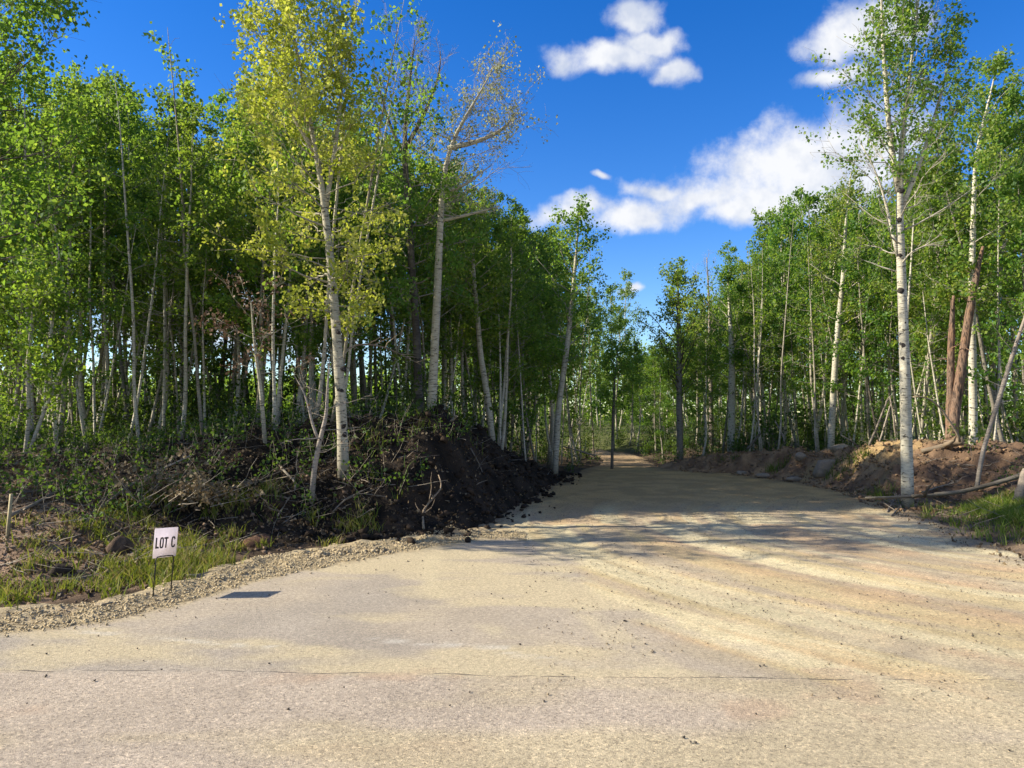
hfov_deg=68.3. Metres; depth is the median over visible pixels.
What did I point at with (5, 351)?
aspen tree
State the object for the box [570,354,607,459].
young aspen
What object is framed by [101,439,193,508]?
fallen branch
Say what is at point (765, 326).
aspen tree
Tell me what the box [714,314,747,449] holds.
aspen tree
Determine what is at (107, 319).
young aspen
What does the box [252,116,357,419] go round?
aspen tree
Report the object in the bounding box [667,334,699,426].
aspen tree
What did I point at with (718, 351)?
aspen tree
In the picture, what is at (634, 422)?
aspen tree
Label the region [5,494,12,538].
survey stake
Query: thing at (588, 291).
young aspen
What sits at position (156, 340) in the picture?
young aspen
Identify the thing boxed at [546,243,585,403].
aspen tree
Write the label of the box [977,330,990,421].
young aspen
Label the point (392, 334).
aspen tree
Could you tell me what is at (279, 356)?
aspen tree
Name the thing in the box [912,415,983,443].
shrub
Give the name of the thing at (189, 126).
aspen tree
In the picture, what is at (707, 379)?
aspen tree
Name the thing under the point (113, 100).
aspen tree
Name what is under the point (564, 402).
young aspen
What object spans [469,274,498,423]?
young aspen
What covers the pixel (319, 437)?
sapling
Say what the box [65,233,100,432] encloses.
young aspen
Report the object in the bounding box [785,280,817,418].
aspen tree
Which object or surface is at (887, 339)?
young aspen
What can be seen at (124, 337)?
young aspen
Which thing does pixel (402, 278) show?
aspen tree
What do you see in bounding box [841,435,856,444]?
leaning pole
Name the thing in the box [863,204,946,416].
aspen tree
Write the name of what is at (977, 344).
young aspen
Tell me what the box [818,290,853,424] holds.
young aspen
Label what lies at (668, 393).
aspen tree
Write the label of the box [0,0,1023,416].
sky
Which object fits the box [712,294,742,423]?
aspen tree
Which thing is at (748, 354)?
aspen tree
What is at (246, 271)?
aspen tree
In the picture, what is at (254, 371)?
young aspen
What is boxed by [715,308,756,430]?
aspen tree
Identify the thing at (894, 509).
fallen branch
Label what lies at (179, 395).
shrub
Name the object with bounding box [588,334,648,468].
aspen tree
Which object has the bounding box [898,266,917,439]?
young aspen
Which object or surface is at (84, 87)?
aspen tree
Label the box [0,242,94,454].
sapling
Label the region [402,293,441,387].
young aspen
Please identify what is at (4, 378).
young aspen
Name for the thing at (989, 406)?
shrub
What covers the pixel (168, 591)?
shoulder gravel
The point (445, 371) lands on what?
aspen tree
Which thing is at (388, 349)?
fallen branch
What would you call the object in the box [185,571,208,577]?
fallen branch
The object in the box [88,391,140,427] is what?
shrub
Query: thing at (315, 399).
aspen tree
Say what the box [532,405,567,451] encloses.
shrub
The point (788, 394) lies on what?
aspen tree
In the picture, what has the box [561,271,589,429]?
aspen tree
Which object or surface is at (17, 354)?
aspen tree
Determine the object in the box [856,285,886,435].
young aspen
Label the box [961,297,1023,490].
sapling
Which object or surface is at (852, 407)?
aspen tree
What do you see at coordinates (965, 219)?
aspen tree
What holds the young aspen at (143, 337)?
on the ground at (586, 462)
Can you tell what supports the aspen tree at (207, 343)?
on the ground at (586, 462)
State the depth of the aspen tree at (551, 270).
25.32 m
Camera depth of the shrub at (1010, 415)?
22.59 m
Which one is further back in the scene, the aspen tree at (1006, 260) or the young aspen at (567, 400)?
the young aspen at (567, 400)
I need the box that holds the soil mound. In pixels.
[100,405,570,543]
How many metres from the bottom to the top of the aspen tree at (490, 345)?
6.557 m
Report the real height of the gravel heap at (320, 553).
0.109 m
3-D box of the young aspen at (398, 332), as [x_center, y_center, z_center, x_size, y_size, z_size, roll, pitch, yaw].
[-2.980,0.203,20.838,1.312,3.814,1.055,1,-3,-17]
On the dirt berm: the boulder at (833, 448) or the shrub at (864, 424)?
the boulder at (833, 448)
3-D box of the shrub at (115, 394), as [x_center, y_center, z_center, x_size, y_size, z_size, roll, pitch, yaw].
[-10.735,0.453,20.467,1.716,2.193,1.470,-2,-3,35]
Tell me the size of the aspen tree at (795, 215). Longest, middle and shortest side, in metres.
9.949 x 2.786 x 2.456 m
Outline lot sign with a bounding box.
[152,527,177,596]
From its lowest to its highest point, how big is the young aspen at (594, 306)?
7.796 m
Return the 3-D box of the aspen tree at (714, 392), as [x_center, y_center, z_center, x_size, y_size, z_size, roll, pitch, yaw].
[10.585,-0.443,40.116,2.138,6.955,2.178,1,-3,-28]
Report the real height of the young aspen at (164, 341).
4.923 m
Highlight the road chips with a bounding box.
[26,559,1019,761]
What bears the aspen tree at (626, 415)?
on the ground at (586, 462)
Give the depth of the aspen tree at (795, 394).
27.25 m
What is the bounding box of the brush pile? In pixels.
[86,443,291,508]
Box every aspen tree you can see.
[0,58,47,348]
[0,98,55,394]
[0,104,15,349]
[0,119,16,283]
[0,127,97,444]
[0,148,78,425]
[0,151,58,364]
[0,154,40,436]
[1,83,143,443]
[1,307,55,392]
[2,216,35,431]
[4,117,39,425]
[12,71,76,429]
[18,150,110,422]
[30,57,123,411]
[34,73,98,426]
[35,93,126,433]
[36,209,130,429]
[45,92,158,433]
[53,72,153,442]
[60,65,151,432]
[66,70,160,409]
[74,95,157,432]
[81,82,153,417]
[85,82,156,408]
[86,126,177,410]
[88,83,230,444]
[89,307,147,410]
[93,116,200,412]
[107,127,227,428]
[110,147,196,418]
[110,186,169,415]
[121,100,243,438]
[134,80,231,434]
[135,99,227,418]
[146,313,216,413]
[167,176,250,432]
[177,157,231,393]
[177,158,234,418]
[179,87,253,418]
[187,63,323,419]
[187,64,266,414]
[189,82,283,421]
[189,124,282,422]
[189,137,256,393]
[192,117,271,420]
[206,89,274,403]
[206,93,317,422]
[213,115,289,421]
[214,105,318,422]
[223,103,334,399]
[234,204,295,421]
[246,96,374,418]
[246,104,376,425]
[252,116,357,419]
[257,139,354,416]
[266,330,288,419]
[268,127,394,385]
[275,123,377,410]
[286,326,317,420]
[287,178,385,412]
[288,243,357,410]
[300,154,397,413]
[304,125,372,405]
[306,131,422,415]
[320,1,490,412]
[326,131,395,415]
[330,176,408,417]
[344,134,402,415]
[349,136,420,414]
[354,163,428,414]
[356,285,412,409]
[364,163,398,396]
[368,153,441,399]
[372,149,463,405]
[385,165,482,387]
[389,171,438,405]
[396,162,429,403]
[396,302,453,404]
[407,176,496,414]
[409,205,484,409]
[417,174,482,408]
[418,155,488,404]
[418,239,508,425]
[425,331,470,409]
[426,326,460,396]
[428,252,506,424]
[438,212,528,426]
[438,278,489,418]
[439,160,475,413]
[441,174,490,410]
[442,197,526,440]
[454,181,513,426]
[454,265,498,416]
[460,285,549,448]
[467,202,541,449]
[469,198,498,422]
[469,225,544,444]
[475,215,566,451]
[483,214,576,455]
[484,246,548,443]
[486,256,556,460]
[488,194,532,275]
[490,220,552,457]
[508,238,575,456]
[517,192,615,475]
[519,230,587,468]
[526,225,577,464]
[526,230,553,457]
[526,300,570,458]
[540,225,604,464]
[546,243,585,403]
[553,233,593,422]
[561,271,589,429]
[566,291,602,416]
[575,303,606,426]
[580,289,609,425]
[581,316,612,429]
[587,283,639,449]
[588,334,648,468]
[595,303,641,445]
[596,268,650,428]
[613,352,643,435]
[617,338,647,445]
[617,362,643,436]
[617,370,642,437]
[621,356,657,439]
[624,354,656,449]
[631,339,675,448]
[632,344,675,453]
[635,356,675,458]
[641,352,663,427]
[644,364,658,427]
[655,356,675,430]
[661,361,693,432]
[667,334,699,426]
[669,330,687,428]
[671,328,688,421]
[673,323,727,455]
[675,330,731,455]
[682,302,718,442]
[682,314,717,450]
[683,293,722,434]
[685,362,717,441]
[689,259,770,451]
[690,318,726,420]
[695,298,739,444]
[700,313,726,431]
[711,260,782,447]
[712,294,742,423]
[713,351,726,433]
[714,282,739,426]
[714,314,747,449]
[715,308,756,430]
[716,240,779,399]
[722,250,795,445]
[723,299,770,449]
[724,265,776,444]
[725,294,771,432]
[734,248,794,448]
[744,206,812,447]
[748,200,814,445]
[755,186,855,450]
[755,196,802,433]
[755,306,806,437]
[760,271,802,434]
[764,219,833,447]
[767,184,834,419]
[775,286,828,445]
[776,288,809,404]
[782,245,795,431]
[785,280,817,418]
[786,237,810,422]
[787,277,847,423]
[789,196,877,451]
[792,232,865,433]
[794,154,887,449]
[796,223,862,439]
[797,292,829,423]
[803,178,889,431]
[806,208,913,439]
[810,209,868,443]
[813,272,885,440]
[817,288,870,444]
[820,236,897,437]
[831,226,893,443]
[847,176,913,439]
[848,198,918,438]
[851,200,893,429]
[851,350,898,433]
[859,212,898,382]
[860,141,1011,438]
[861,149,951,412]
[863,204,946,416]
[869,167,978,439]
[870,197,898,427]
[870,243,938,414]
[882,153,943,434]
[892,176,968,438]
[896,214,979,439]
[905,163,1010,356]
[911,111,1023,441]
[912,43,1023,444]
[913,192,1017,438]
[915,270,978,426]
[929,180,999,438]
[940,180,1022,415]
[942,76,1023,439]
[958,170,1012,423]
[961,117,1023,440]
[962,112,1023,431]
[965,166,1023,435]
[978,82,1023,314]
[986,225,1023,364]
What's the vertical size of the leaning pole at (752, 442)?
0.515 m
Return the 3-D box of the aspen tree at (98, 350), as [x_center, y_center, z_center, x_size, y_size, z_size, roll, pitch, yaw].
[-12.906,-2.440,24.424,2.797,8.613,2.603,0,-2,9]
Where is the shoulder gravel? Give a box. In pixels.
[0,525,526,636]
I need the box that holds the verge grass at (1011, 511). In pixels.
[876,487,1023,545]
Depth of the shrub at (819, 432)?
27.57 m
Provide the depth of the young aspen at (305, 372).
17.19 m
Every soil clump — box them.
[48,563,74,576]
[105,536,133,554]
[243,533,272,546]
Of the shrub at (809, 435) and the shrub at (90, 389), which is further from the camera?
the shrub at (809, 435)
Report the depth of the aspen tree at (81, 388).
16.53 m
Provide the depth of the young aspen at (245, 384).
16.89 m
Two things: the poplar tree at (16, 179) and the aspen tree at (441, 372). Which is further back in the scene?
the aspen tree at (441, 372)
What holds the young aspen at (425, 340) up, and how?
on the ground at (586, 462)
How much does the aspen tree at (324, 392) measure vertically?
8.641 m
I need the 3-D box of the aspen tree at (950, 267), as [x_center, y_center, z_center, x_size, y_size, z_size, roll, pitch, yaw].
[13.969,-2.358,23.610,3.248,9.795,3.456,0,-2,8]
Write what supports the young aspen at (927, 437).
on the ground at (586, 462)
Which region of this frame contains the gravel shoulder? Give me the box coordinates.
[0,511,524,632]
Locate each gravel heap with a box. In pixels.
[308,550,336,558]
[331,548,357,554]
[352,546,394,554]
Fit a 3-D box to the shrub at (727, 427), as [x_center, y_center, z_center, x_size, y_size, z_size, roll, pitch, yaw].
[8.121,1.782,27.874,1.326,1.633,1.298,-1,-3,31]
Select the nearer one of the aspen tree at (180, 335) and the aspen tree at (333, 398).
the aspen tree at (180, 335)
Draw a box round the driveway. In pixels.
[508,446,1023,676]
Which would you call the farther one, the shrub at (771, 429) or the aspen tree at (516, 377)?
the shrub at (771, 429)
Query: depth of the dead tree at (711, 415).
28.96 m
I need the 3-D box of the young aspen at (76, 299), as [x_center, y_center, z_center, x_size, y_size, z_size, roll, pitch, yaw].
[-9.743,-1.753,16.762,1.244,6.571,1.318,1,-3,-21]
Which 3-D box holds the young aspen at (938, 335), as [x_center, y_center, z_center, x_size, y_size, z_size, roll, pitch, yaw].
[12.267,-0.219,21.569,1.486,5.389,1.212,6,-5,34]
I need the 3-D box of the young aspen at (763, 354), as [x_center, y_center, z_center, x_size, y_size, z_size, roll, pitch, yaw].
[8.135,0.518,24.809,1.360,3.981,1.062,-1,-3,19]
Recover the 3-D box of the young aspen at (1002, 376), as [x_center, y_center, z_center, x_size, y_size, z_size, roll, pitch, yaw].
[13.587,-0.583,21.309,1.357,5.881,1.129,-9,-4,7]
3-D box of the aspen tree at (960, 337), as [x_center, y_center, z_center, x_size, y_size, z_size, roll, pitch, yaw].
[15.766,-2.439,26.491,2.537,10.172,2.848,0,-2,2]
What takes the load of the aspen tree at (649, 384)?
on the ground at (586, 462)
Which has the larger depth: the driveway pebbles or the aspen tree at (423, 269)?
the aspen tree at (423, 269)
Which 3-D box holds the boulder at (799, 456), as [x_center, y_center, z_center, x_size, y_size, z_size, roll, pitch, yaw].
[7.684,1.948,20.139,0.335,0.274,0.260,0,-2,-11]
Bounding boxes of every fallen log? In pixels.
[865,473,1019,498]
[921,435,963,452]
[1012,468,1023,501]
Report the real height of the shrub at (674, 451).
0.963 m
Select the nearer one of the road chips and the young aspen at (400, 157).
the road chips
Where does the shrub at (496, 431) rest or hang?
on the soil mound
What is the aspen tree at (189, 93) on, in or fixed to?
on the ground at (586, 462)
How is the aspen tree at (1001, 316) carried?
on the ground at (586, 462)
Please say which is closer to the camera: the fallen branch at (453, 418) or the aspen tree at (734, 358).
the fallen branch at (453, 418)
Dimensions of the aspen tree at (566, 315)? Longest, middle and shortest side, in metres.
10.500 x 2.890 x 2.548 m
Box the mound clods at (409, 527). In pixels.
[269,404,581,544]
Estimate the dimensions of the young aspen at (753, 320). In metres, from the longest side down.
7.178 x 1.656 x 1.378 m
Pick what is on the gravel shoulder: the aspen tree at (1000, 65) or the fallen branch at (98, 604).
the fallen branch at (98, 604)
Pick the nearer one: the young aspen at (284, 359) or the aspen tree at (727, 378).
the young aspen at (284, 359)
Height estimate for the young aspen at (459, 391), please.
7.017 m
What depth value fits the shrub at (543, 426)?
30.66 m
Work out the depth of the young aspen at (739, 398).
25.96 m
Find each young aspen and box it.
[0,30,78,440]
[0,312,10,400]
[0,312,17,416]
[3,235,21,422]
[3,271,15,385]
[4,203,63,439]
[8,257,70,438]
[12,90,98,444]
[13,120,93,449]
[14,186,87,445]
[46,165,101,434]
[46,220,88,432]
[52,109,125,438]
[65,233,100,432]
[71,63,159,449]
[72,174,127,416]
[73,212,140,415]
[75,205,106,429]
[83,266,138,411]
[86,207,157,429]
[94,195,138,377]
[100,263,162,423]
[109,289,142,391]
[110,185,172,417]
[110,229,149,424]
[113,144,197,443]
[114,21,218,434]
[115,238,161,435]
[119,207,175,438]
[124,205,212,442]
[132,157,192,436]
[135,134,224,445]
[136,238,174,437]
[137,327,168,406]
[142,233,227,416]
[147,265,190,432]
[151,277,214,400]
[160,227,238,434]
[174,119,259,435]
[183,273,243,417]
[216,261,271,391]
[218,203,258,402]
[222,157,311,429]
[222,276,279,414]
[224,236,281,418]
[242,288,294,397]
[243,170,296,377]
[252,146,334,428]
[259,225,301,424]
[271,235,304,405]
[275,201,323,421]
[278,275,326,423]
[281,145,344,413]
[284,243,325,421]
[299,0,393,417]
[318,191,369,368]
[319,102,371,350]
[330,0,423,422]
[339,56,418,391]
[344,219,383,414]
[347,105,423,413]
[358,207,397,409]
[371,226,452,417]
[379,157,447,407]
[381,324,413,387]
[382,314,430,388]
[389,300,439,399]
[396,232,442,397]
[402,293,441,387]
[426,300,489,413]
[426,324,455,402]
[429,200,486,424]
[439,252,480,401]
[443,222,486,421]
[451,303,493,422]
[463,251,497,416]
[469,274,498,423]
[473,307,517,433]
[474,247,527,445]
[490,290,509,421]
[500,248,538,460]
[505,250,540,417]
[509,375,526,454]
[517,343,557,461]
[526,259,540,443]
[532,370,556,454]
[548,354,584,463]
[556,305,585,465]
[564,303,592,458]
[566,285,600,461]
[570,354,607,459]
[572,265,608,457]
[573,246,612,463]
[717,264,753,452]
[720,250,769,450]
[723,286,776,449]
[723,324,766,435]
[729,251,780,450]
[738,281,780,451]
[739,285,775,438]
[739,342,779,449]
[740,252,788,450]
[758,280,788,446]
[760,279,799,438]
[760,350,799,431]
[764,213,819,449]
[766,250,815,437]
[775,277,807,445]
[783,233,829,452]
[795,330,842,435]
[799,215,852,443]
[801,264,833,449]
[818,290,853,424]
[818,320,860,447]
[839,269,886,445]
[854,303,895,444]
[856,266,888,426]
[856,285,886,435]
[860,235,897,439]
[863,263,896,421]
[864,225,914,439]
[870,277,913,439]
[874,267,937,438]
[891,188,947,439]
[891,271,942,438]
[893,343,932,425]
[895,260,945,437]
[897,250,957,434]
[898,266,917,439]
[909,280,962,416]
[910,303,958,432]
[911,320,946,440]
[913,319,946,437]
[921,218,980,438]
[942,273,987,429]
[952,251,1013,442]
[955,153,1023,439]
[956,238,1002,414]
[959,311,988,436]
[965,273,992,434]
[967,305,1003,437]
[976,266,1011,440]
[976,306,1004,439]
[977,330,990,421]
[978,253,1016,429]
[985,268,1022,441]
[989,154,1023,330]
[994,224,1023,370]
[1000,284,1022,440]
[1003,317,1021,412]
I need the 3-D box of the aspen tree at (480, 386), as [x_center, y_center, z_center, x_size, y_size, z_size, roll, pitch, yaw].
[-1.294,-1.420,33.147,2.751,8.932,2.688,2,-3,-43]
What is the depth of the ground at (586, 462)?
9.92 m
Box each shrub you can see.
[0,396,36,433]
[1,370,44,426]
[53,372,142,427]
[56,377,100,428]
[84,394,130,441]
[85,366,143,424]
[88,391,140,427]
[92,376,180,443]
[101,330,207,435]
[144,377,201,428]
[147,373,223,426]
[153,339,234,421]
[173,374,239,433]
[182,375,240,432]
[187,332,257,422]
[187,398,213,424]
[188,368,251,422]
[233,391,266,416]
[255,362,317,423]
[328,389,358,413]
[331,354,401,414]
[362,342,465,413]
[367,366,439,414]
[374,386,453,416]
[425,392,469,420]
[441,381,495,431]
[458,400,494,432]
[471,410,528,449]
[480,376,551,457]
[525,398,566,447]
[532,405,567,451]
[533,426,565,461]
[533,441,547,459]
[539,426,568,457]
[560,411,595,447]
[560,414,597,457]
[560,442,579,461]
[570,403,592,424]
[574,437,598,458]
[608,407,626,425]
[608,424,626,439]
[614,429,627,446]
[618,404,633,429]
[634,424,650,433]
[634,432,662,454]
[637,401,674,446]
[653,427,672,450]
[655,437,675,453]
[664,432,676,446]
[666,434,688,454]
[683,416,708,454]
[683,428,695,451]
[686,415,696,431]
[689,422,719,456]
[696,406,735,447]
[703,391,751,438]
[711,424,735,451]
[712,410,745,450]
[714,403,762,444]
[721,429,756,452]
[736,393,805,450]
[737,400,790,449]
[770,423,794,447]
[783,408,828,449]
[787,395,838,449]
[796,396,826,437]
[800,414,827,443]
[802,432,822,450]
[805,425,837,450]
[823,424,856,447]
[826,391,878,431]
[836,406,865,446]
[838,426,882,446]
[843,395,895,444]
[851,411,899,439]
[857,410,892,433]
[871,422,913,440]
[912,390,985,440]
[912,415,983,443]
[927,395,987,435]
[965,419,1009,438]
[968,395,1023,429]
[979,397,1023,442]
[989,381,1023,442]
[1001,399,1023,442]
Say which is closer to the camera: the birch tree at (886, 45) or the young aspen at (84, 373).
the birch tree at (886, 45)
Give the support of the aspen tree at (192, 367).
on the ground at (586, 462)
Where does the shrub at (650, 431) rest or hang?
on the ground at (586, 462)
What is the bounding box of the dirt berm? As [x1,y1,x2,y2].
[656,436,1023,499]
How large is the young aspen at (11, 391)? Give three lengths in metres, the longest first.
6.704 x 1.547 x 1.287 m
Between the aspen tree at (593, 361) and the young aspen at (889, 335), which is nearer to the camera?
the young aspen at (889, 335)
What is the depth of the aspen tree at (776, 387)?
34.94 m
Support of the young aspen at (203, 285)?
on the ground at (586, 462)
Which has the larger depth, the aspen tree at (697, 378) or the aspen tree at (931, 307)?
the aspen tree at (697, 378)
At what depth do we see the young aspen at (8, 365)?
18.83 m
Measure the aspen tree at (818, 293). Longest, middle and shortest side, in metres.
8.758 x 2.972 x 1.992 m
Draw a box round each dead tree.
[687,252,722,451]
[939,294,960,438]
[947,246,990,437]
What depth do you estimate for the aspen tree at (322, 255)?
14.28 m
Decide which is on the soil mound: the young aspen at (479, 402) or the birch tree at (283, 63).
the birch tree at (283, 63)
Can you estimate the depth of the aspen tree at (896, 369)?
24.52 m
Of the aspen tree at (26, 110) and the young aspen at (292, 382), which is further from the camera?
the aspen tree at (26, 110)
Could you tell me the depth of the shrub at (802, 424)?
25.60 m
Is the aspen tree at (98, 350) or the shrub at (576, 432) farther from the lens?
the shrub at (576, 432)
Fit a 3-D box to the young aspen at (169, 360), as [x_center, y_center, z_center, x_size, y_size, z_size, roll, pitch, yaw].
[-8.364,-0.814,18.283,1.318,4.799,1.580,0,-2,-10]
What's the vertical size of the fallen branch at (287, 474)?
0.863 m
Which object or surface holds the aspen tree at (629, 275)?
on the ground at (586, 462)
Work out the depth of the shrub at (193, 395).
16.82 m
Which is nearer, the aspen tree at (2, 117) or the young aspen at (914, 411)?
the aspen tree at (2, 117)
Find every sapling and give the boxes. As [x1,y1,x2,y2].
[0,226,126,453]
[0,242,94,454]
[189,264,323,443]
[279,336,376,504]
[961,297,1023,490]
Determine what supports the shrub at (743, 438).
on the dirt berm
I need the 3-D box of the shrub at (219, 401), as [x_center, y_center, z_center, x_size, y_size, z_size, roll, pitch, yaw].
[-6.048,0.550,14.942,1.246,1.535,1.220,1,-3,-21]
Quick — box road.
[0,537,1023,767]
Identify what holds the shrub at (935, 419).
on the ground at (586, 462)
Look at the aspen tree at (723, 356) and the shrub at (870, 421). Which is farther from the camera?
the aspen tree at (723, 356)
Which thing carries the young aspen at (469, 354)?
on the ground at (586, 462)
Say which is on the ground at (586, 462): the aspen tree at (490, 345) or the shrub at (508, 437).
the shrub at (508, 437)
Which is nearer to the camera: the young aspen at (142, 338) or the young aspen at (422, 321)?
the young aspen at (422, 321)
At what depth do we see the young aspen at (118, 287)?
17.82 m
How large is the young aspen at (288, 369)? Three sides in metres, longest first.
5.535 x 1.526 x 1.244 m
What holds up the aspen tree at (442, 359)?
on the soil mound
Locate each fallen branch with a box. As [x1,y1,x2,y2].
[11,465,91,516]
[94,601,112,605]
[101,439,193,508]
[166,470,311,497]
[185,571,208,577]
[261,459,297,516]
[332,477,386,512]
[347,331,434,364]
[415,472,441,529]
[450,409,457,421]
[470,446,487,470]
[563,440,595,456]
[882,500,902,515]
[886,492,900,512]
[921,471,968,493]
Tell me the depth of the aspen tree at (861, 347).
22.57 m
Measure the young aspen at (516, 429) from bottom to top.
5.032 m
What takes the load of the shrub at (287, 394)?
on the ground at (586, 462)
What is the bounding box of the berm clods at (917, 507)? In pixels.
[674,436,1023,511]
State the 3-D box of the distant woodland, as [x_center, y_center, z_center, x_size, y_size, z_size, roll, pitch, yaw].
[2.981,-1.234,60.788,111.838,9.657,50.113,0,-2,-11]
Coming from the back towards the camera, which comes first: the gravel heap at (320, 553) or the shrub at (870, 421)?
the shrub at (870, 421)
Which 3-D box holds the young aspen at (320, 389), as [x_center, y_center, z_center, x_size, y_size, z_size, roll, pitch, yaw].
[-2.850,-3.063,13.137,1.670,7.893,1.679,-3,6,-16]
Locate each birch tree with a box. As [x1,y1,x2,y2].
[199,0,411,479]
[795,0,1016,508]
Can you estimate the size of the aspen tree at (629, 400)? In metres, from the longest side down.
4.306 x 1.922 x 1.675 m
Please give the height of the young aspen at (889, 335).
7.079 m
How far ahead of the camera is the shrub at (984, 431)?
19.75 m
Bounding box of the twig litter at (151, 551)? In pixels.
[0,406,1023,586]
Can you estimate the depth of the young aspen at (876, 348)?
26.20 m
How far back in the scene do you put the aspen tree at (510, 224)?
17.53 m
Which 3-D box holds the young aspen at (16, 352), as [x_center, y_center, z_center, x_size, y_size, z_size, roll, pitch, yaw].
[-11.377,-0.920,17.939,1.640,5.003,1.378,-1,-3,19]
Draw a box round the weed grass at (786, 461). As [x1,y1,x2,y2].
[231,401,899,521]
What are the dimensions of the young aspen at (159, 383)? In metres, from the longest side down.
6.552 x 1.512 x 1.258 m
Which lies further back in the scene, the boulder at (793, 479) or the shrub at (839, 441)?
the shrub at (839, 441)
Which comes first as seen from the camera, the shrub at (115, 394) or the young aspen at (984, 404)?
the shrub at (115, 394)
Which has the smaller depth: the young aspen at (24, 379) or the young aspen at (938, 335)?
the young aspen at (24, 379)
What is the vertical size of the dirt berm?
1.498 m
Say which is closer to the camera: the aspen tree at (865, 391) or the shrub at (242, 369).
the shrub at (242, 369)
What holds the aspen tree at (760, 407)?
on the ground at (586, 462)
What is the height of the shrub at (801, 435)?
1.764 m
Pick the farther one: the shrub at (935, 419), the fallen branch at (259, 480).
the shrub at (935, 419)
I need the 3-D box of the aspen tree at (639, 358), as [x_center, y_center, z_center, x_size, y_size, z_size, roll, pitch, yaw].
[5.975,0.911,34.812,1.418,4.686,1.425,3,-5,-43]
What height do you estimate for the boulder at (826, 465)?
0.510 m
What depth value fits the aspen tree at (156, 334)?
19.31 m
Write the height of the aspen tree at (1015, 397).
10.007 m
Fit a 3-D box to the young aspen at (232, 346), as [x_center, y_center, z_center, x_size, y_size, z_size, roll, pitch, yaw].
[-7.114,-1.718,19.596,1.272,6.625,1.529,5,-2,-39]
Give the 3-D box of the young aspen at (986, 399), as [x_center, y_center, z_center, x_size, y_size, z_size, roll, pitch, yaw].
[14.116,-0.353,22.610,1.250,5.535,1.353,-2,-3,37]
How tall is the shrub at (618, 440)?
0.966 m
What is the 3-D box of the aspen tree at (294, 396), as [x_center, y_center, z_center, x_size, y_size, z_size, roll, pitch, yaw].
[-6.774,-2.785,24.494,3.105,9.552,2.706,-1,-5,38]
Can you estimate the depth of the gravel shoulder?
7.81 m
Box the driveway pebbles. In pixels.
[525,496,1022,699]
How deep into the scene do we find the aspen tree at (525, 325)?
23.56 m
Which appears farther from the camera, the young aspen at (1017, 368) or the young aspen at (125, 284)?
the young aspen at (1017, 368)
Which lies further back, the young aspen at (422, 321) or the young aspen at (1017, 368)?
the young aspen at (1017, 368)
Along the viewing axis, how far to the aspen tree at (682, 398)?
48.45 m
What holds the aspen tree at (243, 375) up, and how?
on the ground at (586, 462)
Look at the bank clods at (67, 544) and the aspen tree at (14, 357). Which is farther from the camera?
the aspen tree at (14, 357)
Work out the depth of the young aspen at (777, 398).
26.89 m
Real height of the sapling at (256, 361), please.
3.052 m
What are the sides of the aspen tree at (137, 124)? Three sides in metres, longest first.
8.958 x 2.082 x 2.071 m
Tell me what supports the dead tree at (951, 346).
on the dirt berm
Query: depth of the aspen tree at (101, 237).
21.51 m
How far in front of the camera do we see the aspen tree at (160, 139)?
15.03 m
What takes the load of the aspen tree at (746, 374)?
on the ground at (586, 462)
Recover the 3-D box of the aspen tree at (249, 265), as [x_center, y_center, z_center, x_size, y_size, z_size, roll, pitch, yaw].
[-4.734,-2.360,14.352,2.372,7.110,2.314,0,-2,-11]
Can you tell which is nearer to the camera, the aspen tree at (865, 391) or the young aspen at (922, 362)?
the young aspen at (922, 362)
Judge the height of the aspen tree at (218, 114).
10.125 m
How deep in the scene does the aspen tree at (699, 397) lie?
35.99 m
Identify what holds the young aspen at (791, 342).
on the ground at (586, 462)
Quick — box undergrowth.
[0,385,1023,528]
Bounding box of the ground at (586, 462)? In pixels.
[0,417,1023,607]
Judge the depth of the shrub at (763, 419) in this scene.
27.03 m
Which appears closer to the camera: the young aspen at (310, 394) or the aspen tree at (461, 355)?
the young aspen at (310, 394)
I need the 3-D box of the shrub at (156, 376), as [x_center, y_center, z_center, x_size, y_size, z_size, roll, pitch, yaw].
[-7.390,0.032,15.613,2.106,2.691,1.804,-1,-3,16]
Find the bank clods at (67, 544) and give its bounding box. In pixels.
[0,461,350,604]
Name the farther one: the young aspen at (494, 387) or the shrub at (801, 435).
the shrub at (801, 435)
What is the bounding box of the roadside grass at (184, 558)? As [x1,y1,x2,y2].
[0,479,386,609]
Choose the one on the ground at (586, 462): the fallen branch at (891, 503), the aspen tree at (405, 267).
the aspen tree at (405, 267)
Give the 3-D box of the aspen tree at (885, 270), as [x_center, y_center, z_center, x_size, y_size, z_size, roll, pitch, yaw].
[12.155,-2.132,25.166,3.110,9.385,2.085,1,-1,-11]
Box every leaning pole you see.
[746,433,760,449]
[774,421,785,442]
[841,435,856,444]
[868,394,892,445]
[879,402,892,441]
[889,397,896,440]
[911,388,961,441]
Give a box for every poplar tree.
[0,0,111,294]
[376,20,557,409]
[637,256,719,459]
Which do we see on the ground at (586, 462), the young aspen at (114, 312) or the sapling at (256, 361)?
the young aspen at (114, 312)
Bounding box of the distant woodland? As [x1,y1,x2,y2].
[0,323,1023,425]
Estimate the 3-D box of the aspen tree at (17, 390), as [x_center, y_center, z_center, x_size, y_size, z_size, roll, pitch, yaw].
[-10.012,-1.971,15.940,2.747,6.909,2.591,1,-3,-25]
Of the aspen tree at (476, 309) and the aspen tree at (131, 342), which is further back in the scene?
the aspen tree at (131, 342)
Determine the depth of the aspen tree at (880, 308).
29.56 m
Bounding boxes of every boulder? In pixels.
[736,471,746,474]
[756,473,769,477]
[786,476,801,481]
[795,452,806,461]
[812,459,835,477]
[830,444,847,452]
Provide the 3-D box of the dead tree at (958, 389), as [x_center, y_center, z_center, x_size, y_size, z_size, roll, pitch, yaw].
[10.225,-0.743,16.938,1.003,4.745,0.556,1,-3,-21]
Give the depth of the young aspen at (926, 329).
18.39 m

